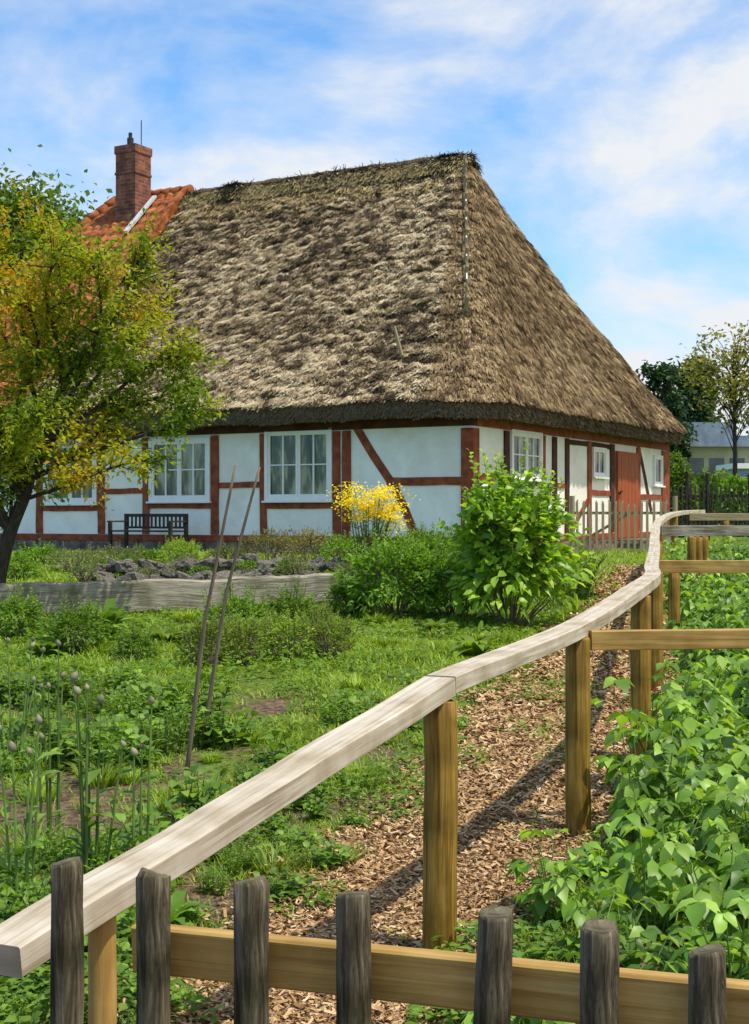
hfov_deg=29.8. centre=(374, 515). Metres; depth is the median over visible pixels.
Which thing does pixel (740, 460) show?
window
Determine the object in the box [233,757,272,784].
weed
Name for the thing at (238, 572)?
boulder
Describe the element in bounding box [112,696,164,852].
tall flower plant
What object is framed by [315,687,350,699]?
grass tuft
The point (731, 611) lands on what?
raspberry plant
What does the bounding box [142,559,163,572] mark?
boulder
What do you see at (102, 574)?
boulder
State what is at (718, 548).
raspberry plant
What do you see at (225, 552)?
mound shrub
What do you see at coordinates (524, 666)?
grass tuft
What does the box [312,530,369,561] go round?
mound shrub
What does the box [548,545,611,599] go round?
shrub
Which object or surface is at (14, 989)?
weed
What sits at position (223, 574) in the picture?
boulder
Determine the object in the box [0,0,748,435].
sky
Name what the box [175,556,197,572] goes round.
boulder
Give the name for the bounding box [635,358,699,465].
background tree
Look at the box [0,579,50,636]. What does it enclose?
herb clump
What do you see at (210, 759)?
grass tuft
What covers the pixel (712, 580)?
raspberry plant
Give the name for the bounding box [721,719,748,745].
raspberry plant
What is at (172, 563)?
boulder
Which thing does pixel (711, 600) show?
raspberry plant
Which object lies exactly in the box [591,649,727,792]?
raspberry plant
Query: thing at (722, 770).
raspberry plant
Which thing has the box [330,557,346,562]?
boulder
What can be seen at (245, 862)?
weed
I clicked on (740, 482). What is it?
hedge bush
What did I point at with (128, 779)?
grass tuft
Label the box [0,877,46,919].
weed
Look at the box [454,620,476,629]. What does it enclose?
grass tuft
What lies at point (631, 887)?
raspberry plant
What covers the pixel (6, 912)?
weed
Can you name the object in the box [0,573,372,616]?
timber edging
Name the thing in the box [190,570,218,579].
boulder
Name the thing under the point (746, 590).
raspberry plant
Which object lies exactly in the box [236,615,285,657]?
bedding plant
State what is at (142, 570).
cushion plant
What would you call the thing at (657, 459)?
window
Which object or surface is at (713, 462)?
window
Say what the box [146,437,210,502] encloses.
window
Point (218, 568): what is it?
boulder
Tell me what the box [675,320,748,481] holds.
airy tree
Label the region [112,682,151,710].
weed
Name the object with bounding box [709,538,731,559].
raspberry plant
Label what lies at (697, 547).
rail fence
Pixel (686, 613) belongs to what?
raspberry plant
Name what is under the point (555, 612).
grass tuft
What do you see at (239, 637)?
bedding plant
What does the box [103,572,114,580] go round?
boulder
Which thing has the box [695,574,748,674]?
raspberry plant
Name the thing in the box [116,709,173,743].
weed
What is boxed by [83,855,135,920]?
weed
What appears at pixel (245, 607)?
herb clump
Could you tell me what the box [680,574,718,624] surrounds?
raspberry plant
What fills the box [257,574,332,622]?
herb clump
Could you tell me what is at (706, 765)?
raspberry plant
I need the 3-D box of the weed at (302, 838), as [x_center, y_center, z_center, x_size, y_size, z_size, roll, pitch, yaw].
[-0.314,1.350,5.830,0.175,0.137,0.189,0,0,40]
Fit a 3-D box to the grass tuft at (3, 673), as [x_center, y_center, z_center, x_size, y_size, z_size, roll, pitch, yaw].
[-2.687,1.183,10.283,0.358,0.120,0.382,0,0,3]
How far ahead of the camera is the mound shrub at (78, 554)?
18.71 m
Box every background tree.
[0,144,112,274]
[0,194,39,279]
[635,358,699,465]
[656,353,726,421]
[737,410,748,435]
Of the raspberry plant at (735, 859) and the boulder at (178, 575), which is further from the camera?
the boulder at (178, 575)
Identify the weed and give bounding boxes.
[0,669,13,698]
[0,672,38,705]
[0,709,31,746]
[0,730,35,764]
[0,738,42,779]
[0,842,24,880]
[0,842,46,903]
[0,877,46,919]
[0,880,23,923]
[0,992,25,1023]
[1,973,38,1000]
[2,1005,49,1023]
[4,869,87,950]
[12,707,73,749]
[14,684,60,719]
[15,662,70,704]
[20,823,80,870]
[24,664,69,696]
[30,718,95,769]
[39,840,111,888]
[45,993,87,1023]
[46,717,99,749]
[57,819,131,863]
[59,665,97,696]
[60,669,104,703]
[69,683,104,709]
[69,728,129,773]
[72,716,151,761]
[81,692,108,716]
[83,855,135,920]
[84,936,131,964]
[92,707,124,730]
[92,711,152,751]
[96,662,146,693]
[103,687,149,720]
[109,834,175,885]
[111,822,185,889]
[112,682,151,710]
[114,801,188,849]
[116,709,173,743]
[116,907,135,953]
[119,1006,136,1023]
[121,675,156,700]
[125,736,161,768]
[125,972,182,1000]
[126,676,188,714]
[133,712,188,757]
[150,693,191,730]
[165,701,217,745]
[165,763,232,813]
[166,671,195,694]
[171,674,236,720]
[173,902,200,924]
[182,802,207,813]
[194,702,258,748]
[196,865,233,895]
[203,851,227,862]
[217,839,261,876]
[232,769,263,787]
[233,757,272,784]
[241,730,307,771]
[253,866,310,902]
[257,809,297,835]
[276,825,325,852]
[292,783,329,809]
[301,838,356,870]
[303,796,333,822]
[315,697,356,727]
[320,689,362,714]
[336,807,368,827]
[347,692,389,718]
[348,704,374,719]
[407,718,422,732]
[457,717,468,730]
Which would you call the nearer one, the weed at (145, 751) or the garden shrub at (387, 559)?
the weed at (145, 751)
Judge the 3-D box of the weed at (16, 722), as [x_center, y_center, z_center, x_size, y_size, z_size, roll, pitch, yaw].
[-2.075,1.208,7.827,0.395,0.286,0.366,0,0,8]
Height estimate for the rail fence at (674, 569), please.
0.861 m
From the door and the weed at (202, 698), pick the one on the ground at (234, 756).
the weed at (202, 698)
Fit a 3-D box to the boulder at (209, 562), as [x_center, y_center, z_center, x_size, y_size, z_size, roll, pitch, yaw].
[-2.095,0.621,17.020,0.437,0.137,0.314,-8,-14,-9]
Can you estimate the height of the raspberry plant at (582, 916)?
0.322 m
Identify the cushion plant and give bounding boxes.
[64,560,101,581]
[88,557,118,573]
[116,552,141,569]
[133,566,159,575]
[163,563,185,573]
[164,550,193,562]
[169,551,204,561]
[187,563,212,575]
[234,558,262,574]
[272,559,301,575]
[275,550,307,570]
[278,557,319,574]
[331,562,363,573]
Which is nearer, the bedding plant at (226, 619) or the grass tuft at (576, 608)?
the bedding plant at (226, 619)
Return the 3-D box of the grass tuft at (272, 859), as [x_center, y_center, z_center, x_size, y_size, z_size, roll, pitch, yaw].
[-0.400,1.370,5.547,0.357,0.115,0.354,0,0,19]
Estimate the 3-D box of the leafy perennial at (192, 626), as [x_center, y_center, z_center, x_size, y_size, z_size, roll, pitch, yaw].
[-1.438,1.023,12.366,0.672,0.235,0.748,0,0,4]
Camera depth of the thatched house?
27.46 m
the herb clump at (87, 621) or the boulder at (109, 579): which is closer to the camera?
the herb clump at (87, 621)
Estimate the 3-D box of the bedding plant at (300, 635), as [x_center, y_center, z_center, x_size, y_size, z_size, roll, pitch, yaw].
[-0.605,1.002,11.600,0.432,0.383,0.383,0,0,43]
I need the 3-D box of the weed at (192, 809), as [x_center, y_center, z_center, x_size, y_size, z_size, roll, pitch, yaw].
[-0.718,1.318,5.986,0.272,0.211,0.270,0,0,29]
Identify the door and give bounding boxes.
[615,451,637,537]
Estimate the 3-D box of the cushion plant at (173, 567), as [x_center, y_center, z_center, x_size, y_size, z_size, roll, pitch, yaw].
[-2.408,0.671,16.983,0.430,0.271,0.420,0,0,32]
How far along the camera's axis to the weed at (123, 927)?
4.58 m
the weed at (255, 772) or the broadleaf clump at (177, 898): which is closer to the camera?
the broadleaf clump at (177, 898)
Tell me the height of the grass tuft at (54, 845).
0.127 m
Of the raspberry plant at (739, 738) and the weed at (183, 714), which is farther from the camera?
the weed at (183, 714)
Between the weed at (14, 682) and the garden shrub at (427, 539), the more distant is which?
the garden shrub at (427, 539)
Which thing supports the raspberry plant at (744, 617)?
on the ground at (234, 756)
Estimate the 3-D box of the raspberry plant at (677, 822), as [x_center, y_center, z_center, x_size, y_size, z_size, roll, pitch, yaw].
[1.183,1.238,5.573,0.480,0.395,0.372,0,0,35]
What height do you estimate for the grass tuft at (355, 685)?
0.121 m
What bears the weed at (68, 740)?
on the ground at (234, 756)
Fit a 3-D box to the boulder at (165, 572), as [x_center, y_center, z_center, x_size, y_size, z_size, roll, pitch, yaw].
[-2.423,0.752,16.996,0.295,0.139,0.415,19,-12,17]
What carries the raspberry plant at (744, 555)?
on the ground at (234, 756)
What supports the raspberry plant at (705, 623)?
on the ground at (234, 756)
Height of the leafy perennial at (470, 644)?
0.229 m
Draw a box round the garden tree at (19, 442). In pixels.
[0,179,229,582]
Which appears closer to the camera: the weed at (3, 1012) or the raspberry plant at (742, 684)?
the weed at (3, 1012)
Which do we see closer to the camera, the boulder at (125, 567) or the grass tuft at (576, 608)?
the grass tuft at (576, 608)
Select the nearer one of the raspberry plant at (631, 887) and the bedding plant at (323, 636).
the raspberry plant at (631, 887)
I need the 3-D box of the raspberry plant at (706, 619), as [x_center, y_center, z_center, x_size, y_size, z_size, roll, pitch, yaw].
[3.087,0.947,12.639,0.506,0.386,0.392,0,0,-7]
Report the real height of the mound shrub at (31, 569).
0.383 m
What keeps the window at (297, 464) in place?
in the thatched house
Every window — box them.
[40,442,97,505]
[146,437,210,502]
[261,428,333,502]
[509,429,542,481]
[592,447,609,478]
[652,455,665,487]
[689,458,703,477]
[709,458,723,475]
[730,458,744,463]
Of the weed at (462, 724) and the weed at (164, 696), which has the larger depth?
the weed at (164, 696)
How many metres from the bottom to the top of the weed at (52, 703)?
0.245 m
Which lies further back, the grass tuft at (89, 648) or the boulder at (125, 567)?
the boulder at (125, 567)
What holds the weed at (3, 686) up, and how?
on the ground at (234, 756)
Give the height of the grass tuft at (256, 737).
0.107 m
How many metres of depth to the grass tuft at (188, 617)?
13.95 m
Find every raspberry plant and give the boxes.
[461,1011,519,1023]
[500,828,614,925]
[510,932,579,1023]
[542,872,643,962]
[565,822,634,881]
[576,890,698,973]
[589,711,717,841]
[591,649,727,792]
[592,757,729,942]
[609,849,679,915]
[610,717,748,811]
[620,777,721,877]
[629,649,748,755]
[631,730,748,820]
[635,952,687,972]
[637,832,748,977]
[650,696,720,767]
[657,672,747,719]
[662,536,693,573]
[662,549,686,580]
[663,573,697,590]
[663,573,700,610]
[664,543,686,559]
[664,890,748,979]
[665,610,712,628]
[666,662,729,705]
[670,621,707,656]
[672,649,726,670]
[672,751,748,851]
[678,649,736,682]
[680,558,713,587]
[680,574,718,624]
[685,553,747,614]
[686,773,748,887]
[688,581,745,618]
[688,608,735,659]
[688,701,748,742]
[690,601,735,620]
[691,596,748,628]
[695,573,736,594]
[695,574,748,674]
[708,595,748,628]
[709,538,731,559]
[709,540,727,557]
[709,546,744,578]
[709,551,736,579]
[710,666,748,700]
[712,611,748,656]
[712,736,748,772]
[716,573,748,607]
[716,749,748,837]
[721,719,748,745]
[722,536,748,559]
[724,653,748,715]
[728,544,748,559]
[729,658,748,739]
[730,577,748,610]
[730,723,748,768]
[738,558,748,593]
[741,588,748,598]
[743,546,748,557]
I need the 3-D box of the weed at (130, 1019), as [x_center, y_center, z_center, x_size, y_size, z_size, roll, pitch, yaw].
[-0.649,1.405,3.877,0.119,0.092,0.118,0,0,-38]
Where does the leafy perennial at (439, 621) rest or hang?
on the ground at (234, 756)
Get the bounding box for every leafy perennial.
[20,635,80,656]
[76,599,146,635]
[145,628,184,646]
[181,620,210,639]
[418,619,456,630]
[439,634,504,658]
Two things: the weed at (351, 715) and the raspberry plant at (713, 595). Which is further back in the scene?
the raspberry plant at (713, 595)
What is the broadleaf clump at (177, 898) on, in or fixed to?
on the ground at (234, 756)
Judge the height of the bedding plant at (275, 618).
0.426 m
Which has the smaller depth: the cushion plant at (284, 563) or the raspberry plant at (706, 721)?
the raspberry plant at (706, 721)
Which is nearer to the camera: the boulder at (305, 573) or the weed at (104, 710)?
the weed at (104, 710)
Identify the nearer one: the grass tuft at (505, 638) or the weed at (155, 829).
the weed at (155, 829)
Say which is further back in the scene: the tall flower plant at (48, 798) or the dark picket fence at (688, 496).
the dark picket fence at (688, 496)
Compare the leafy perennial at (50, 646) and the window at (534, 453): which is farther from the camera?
the window at (534, 453)
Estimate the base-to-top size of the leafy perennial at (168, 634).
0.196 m
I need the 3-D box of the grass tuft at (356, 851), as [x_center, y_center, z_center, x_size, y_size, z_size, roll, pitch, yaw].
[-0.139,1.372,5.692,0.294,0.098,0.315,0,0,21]
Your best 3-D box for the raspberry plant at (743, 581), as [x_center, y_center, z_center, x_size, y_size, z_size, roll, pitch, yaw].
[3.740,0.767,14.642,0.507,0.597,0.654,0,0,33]
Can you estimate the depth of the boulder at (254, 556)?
17.34 m
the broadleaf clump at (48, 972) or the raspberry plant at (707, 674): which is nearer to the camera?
the broadleaf clump at (48, 972)
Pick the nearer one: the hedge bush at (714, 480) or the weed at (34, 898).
the weed at (34, 898)
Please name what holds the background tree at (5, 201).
on the ground at (234, 756)
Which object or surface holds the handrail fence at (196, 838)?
on the ground at (234, 756)
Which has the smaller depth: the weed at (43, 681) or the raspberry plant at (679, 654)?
the weed at (43, 681)
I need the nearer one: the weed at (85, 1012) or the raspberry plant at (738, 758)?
the weed at (85, 1012)
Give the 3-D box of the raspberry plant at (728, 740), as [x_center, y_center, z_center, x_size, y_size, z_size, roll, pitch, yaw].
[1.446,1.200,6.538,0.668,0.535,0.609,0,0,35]
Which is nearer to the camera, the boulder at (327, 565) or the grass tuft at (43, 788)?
the grass tuft at (43, 788)
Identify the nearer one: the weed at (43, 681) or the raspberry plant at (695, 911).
the raspberry plant at (695, 911)
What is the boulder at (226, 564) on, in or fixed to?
on the boulder at (218, 568)
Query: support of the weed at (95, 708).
on the ground at (234, 756)
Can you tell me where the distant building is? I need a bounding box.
[682,422,748,477]
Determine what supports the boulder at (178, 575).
on the ground at (234, 756)
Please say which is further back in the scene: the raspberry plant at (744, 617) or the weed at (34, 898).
the raspberry plant at (744, 617)
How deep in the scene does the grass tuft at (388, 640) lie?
12.07 m
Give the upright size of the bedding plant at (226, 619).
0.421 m
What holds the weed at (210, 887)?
on the ground at (234, 756)
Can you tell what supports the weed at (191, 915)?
on the ground at (234, 756)
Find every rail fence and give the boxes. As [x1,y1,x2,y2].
[588,628,748,650]
[659,560,748,626]
[660,525,748,594]
[689,513,748,552]
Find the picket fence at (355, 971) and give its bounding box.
[50,856,748,1023]
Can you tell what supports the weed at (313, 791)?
on the ground at (234, 756)
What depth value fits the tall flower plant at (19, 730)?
7.58 m
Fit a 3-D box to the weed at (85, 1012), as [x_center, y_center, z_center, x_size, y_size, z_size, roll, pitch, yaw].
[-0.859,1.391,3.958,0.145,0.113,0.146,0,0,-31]
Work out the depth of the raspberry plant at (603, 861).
5.46 m
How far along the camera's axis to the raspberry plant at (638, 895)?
5.03 m
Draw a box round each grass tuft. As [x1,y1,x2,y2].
[0,670,20,679]
[0,819,65,853]
[0,840,58,875]
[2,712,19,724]
[4,770,75,803]
[11,829,80,867]
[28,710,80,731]
[64,760,130,788]
[72,641,117,655]
[113,767,147,784]
[172,610,202,622]
[197,749,224,762]
[233,726,270,744]
[235,843,311,878]
[266,826,306,844]
[302,838,370,864]
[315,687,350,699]
[339,674,377,690]
[341,649,367,660]
[341,757,393,781]
[355,605,386,616]
[357,612,391,624]
[365,608,395,616]
[365,773,394,783]
[374,634,401,647]
[406,727,461,747]
[418,619,456,631]
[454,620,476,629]
[475,632,494,640]
[485,629,516,643]
[493,675,518,683]
[513,660,535,671]
[550,605,570,615]
[553,613,568,620]
[554,599,569,605]
[563,605,588,613]
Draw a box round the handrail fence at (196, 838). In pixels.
[0,510,704,1023]
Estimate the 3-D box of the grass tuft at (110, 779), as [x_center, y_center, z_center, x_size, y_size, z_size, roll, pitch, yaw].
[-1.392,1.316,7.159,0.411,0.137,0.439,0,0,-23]
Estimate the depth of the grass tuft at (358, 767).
7.19 m
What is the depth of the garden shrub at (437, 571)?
14.19 m
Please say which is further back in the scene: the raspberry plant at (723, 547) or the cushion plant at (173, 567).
the raspberry plant at (723, 547)
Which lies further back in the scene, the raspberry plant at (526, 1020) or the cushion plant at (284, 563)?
the cushion plant at (284, 563)
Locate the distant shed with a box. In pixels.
[716,463,748,487]
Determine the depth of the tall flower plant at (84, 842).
5.22 m
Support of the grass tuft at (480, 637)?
on the ground at (234, 756)
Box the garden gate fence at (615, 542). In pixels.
[570,496,677,553]
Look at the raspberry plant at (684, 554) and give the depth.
17.06 m
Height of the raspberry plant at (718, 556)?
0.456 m
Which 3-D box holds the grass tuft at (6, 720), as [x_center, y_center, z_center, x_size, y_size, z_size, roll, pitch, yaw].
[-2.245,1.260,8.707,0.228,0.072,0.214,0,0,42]
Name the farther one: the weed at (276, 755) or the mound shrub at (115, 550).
the mound shrub at (115, 550)
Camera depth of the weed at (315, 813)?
6.37 m
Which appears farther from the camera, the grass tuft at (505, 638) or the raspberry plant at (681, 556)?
the raspberry plant at (681, 556)
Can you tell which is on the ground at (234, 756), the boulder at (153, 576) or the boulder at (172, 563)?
the boulder at (153, 576)
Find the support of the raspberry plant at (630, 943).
on the ground at (234, 756)
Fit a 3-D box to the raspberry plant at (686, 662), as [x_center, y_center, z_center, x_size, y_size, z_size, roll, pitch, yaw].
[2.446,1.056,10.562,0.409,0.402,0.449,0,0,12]
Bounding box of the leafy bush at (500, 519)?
[437,439,600,632]
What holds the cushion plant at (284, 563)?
on the ground at (234, 756)
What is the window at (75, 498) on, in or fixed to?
in the thatched house
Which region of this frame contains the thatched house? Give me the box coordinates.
[0,120,686,553]
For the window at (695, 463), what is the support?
in the distant building
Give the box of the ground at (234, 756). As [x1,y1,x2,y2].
[0,536,748,1023]
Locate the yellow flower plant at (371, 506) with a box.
[326,477,420,569]
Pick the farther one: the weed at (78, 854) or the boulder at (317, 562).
the boulder at (317, 562)
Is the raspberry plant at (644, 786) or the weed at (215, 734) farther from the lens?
the weed at (215, 734)
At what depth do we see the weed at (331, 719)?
8.56 m
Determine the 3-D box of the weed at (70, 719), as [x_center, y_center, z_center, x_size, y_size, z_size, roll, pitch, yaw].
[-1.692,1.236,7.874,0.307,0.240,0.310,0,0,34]
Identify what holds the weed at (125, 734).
on the ground at (234, 756)
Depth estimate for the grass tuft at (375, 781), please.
7.03 m
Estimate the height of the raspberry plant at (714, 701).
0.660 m
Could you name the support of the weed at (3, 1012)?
on the ground at (234, 756)
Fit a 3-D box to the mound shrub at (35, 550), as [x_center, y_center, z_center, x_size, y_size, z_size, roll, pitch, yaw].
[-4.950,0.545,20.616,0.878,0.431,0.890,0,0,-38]
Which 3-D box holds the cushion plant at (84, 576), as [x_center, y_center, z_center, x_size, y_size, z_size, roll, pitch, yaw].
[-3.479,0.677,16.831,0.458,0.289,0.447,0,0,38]
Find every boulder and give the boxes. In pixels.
[91,570,116,580]
[93,563,105,571]
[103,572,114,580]
[104,577,115,580]
[105,559,133,572]
[107,557,126,574]
[115,562,138,571]
[115,572,149,580]
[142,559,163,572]
[149,574,164,578]
[159,567,175,578]
[164,561,178,568]
[170,571,191,578]
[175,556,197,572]
[183,557,218,572]
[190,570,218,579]
[209,556,236,572]
[217,570,237,578]
[219,559,237,569]
[235,568,250,574]
[238,553,259,568]
[238,569,262,576]
[255,560,281,573]
[270,557,282,564]
[295,570,316,574]
[306,557,325,572]
[319,561,329,571]
[324,562,342,571]
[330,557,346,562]
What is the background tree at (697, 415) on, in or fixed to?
on the ground at (234, 756)
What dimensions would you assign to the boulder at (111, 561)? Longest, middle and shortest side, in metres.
0.252 x 0.236 x 0.103 m
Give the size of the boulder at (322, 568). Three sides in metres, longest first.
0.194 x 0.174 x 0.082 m
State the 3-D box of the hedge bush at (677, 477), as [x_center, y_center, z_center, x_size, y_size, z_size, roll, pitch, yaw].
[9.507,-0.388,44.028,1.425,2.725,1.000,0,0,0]
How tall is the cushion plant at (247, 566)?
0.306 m
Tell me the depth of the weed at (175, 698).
8.51 m
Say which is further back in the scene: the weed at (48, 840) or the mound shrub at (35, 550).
the mound shrub at (35, 550)
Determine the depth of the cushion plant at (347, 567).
16.61 m
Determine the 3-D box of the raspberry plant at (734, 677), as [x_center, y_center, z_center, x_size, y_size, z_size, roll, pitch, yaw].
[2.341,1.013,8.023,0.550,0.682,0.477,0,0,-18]
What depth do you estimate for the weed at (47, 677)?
9.61 m
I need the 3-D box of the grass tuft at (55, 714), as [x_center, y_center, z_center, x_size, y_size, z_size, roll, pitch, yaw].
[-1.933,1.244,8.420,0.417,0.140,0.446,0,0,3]
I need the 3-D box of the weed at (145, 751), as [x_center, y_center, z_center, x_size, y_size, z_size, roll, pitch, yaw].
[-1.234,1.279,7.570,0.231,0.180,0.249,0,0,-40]
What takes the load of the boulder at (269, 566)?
on the boulder
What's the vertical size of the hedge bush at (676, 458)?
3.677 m
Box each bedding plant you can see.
[174,612,237,666]
[194,615,239,660]
[217,610,250,653]
[219,613,275,665]
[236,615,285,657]
[256,610,315,661]
[257,607,294,644]
[280,615,318,655]
[294,600,339,648]
[302,611,356,659]
[324,613,363,651]
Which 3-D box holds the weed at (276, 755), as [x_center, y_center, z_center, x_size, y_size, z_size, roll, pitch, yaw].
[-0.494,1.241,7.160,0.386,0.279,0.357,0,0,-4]
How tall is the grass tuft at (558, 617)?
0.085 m
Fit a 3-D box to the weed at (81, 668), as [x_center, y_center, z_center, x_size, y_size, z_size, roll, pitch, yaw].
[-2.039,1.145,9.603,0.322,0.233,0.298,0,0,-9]
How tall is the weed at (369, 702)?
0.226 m
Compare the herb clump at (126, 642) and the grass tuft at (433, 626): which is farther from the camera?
the grass tuft at (433, 626)
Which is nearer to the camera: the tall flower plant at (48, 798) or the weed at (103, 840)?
the weed at (103, 840)
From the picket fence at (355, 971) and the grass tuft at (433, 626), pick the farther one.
the grass tuft at (433, 626)
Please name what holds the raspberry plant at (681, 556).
on the ground at (234, 756)
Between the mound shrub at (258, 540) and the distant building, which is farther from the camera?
the distant building
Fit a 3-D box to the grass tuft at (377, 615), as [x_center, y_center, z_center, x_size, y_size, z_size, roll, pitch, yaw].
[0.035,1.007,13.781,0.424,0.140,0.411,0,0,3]
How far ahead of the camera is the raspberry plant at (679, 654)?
11.53 m
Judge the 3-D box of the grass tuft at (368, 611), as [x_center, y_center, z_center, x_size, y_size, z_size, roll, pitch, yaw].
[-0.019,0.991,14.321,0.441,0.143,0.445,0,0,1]
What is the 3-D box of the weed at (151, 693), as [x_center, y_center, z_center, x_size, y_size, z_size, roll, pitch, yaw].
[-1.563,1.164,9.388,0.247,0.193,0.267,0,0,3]
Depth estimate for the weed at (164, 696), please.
8.81 m
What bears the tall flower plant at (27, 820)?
on the ground at (234, 756)
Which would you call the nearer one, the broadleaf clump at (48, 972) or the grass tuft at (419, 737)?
the broadleaf clump at (48, 972)
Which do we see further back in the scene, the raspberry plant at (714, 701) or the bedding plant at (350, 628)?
the bedding plant at (350, 628)
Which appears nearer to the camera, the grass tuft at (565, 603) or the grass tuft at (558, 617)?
the grass tuft at (558, 617)
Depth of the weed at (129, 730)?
7.63 m
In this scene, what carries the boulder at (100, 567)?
on the boulder at (109, 567)
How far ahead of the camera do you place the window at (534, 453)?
25.90 m
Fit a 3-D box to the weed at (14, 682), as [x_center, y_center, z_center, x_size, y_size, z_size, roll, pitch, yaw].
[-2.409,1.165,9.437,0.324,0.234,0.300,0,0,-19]
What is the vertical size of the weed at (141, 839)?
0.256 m
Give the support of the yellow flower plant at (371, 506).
on the ground at (234, 756)
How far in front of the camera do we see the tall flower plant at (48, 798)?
6.17 m
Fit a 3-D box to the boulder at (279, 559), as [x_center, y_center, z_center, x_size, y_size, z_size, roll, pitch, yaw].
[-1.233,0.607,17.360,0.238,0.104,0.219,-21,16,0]
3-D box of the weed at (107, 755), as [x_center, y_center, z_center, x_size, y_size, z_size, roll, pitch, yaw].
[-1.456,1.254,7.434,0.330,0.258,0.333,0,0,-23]
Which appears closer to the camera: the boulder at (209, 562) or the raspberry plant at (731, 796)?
the raspberry plant at (731, 796)
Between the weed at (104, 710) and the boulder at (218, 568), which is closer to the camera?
the weed at (104, 710)
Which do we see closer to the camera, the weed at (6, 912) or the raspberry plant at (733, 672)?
the weed at (6, 912)
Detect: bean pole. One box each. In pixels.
[184,465,236,770]
[202,467,260,745]
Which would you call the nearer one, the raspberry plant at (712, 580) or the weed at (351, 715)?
the weed at (351, 715)
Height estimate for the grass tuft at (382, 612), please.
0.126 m
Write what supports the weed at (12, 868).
on the ground at (234, 756)
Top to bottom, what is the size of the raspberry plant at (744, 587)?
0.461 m
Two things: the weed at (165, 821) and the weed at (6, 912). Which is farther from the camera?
the weed at (165, 821)
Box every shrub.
[7,552,44,579]
[11,538,68,564]
[36,542,105,571]
[81,541,148,564]
[133,543,164,562]
[154,534,209,563]
[203,541,245,559]
[237,525,307,561]
[275,525,345,570]
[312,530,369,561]
[328,520,454,617]
[394,517,461,575]
[397,543,498,618]
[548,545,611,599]
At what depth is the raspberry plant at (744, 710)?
8.03 m
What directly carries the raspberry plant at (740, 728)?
on the ground at (234, 756)
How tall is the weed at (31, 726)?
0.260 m
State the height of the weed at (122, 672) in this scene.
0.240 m
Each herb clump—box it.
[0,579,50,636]
[35,590,121,653]
[110,621,166,662]
[192,578,277,641]
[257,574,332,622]
[320,569,387,615]
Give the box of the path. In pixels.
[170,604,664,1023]
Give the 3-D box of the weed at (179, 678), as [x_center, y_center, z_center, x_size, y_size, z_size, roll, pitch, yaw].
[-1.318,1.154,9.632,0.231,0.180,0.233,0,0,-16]
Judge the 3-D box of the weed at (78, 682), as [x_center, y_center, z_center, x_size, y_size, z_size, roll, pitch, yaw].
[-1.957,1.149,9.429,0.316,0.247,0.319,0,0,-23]
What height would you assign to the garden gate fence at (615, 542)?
1.100 m
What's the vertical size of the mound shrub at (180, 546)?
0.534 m
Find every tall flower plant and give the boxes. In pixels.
[0,637,44,766]
[0,714,62,905]
[26,639,70,834]
[60,671,135,873]
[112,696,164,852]
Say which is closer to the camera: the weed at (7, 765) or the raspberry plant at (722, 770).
the raspberry plant at (722, 770)
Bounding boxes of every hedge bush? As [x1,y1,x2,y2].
[670,449,686,480]
[670,460,698,537]
[693,466,724,524]
[712,468,730,486]
[715,473,747,536]
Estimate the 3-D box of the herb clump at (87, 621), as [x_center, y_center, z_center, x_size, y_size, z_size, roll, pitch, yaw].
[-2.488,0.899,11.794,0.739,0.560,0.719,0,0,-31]
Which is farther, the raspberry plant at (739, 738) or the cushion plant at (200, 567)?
the cushion plant at (200, 567)
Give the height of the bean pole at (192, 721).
1.672 m
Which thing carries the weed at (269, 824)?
on the ground at (234, 756)
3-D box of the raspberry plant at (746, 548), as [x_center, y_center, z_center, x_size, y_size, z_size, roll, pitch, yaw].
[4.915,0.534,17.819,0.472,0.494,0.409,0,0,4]
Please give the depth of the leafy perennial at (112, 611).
12.59 m
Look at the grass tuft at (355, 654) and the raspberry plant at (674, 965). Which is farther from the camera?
the grass tuft at (355, 654)
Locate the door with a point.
(626, 463)
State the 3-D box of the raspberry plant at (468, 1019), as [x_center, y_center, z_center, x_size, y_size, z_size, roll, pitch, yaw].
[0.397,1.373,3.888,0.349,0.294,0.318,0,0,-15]
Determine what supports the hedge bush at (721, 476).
on the ground at (234, 756)
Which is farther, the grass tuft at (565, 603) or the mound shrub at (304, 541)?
the mound shrub at (304, 541)
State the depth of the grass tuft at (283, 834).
6.01 m
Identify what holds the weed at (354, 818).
on the ground at (234, 756)
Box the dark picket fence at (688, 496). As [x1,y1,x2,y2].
[670,474,748,541]
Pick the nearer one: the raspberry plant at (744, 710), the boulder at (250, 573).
the raspberry plant at (744, 710)
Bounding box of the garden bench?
[107,514,187,551]
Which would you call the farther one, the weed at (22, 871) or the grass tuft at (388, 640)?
the grass tuft at (388, 640)
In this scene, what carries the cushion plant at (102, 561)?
on the ground at (234, 756)
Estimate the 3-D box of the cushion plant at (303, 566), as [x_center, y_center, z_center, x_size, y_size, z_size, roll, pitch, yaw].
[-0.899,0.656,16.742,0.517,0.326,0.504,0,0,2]
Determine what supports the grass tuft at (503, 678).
on the ground at (234, 756)
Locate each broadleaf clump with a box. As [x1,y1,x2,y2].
[0,945,85,989]
[84,913,135,948]
[119,890,212,925]
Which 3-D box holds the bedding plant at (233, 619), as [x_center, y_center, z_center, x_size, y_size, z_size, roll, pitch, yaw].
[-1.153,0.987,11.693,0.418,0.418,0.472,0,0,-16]

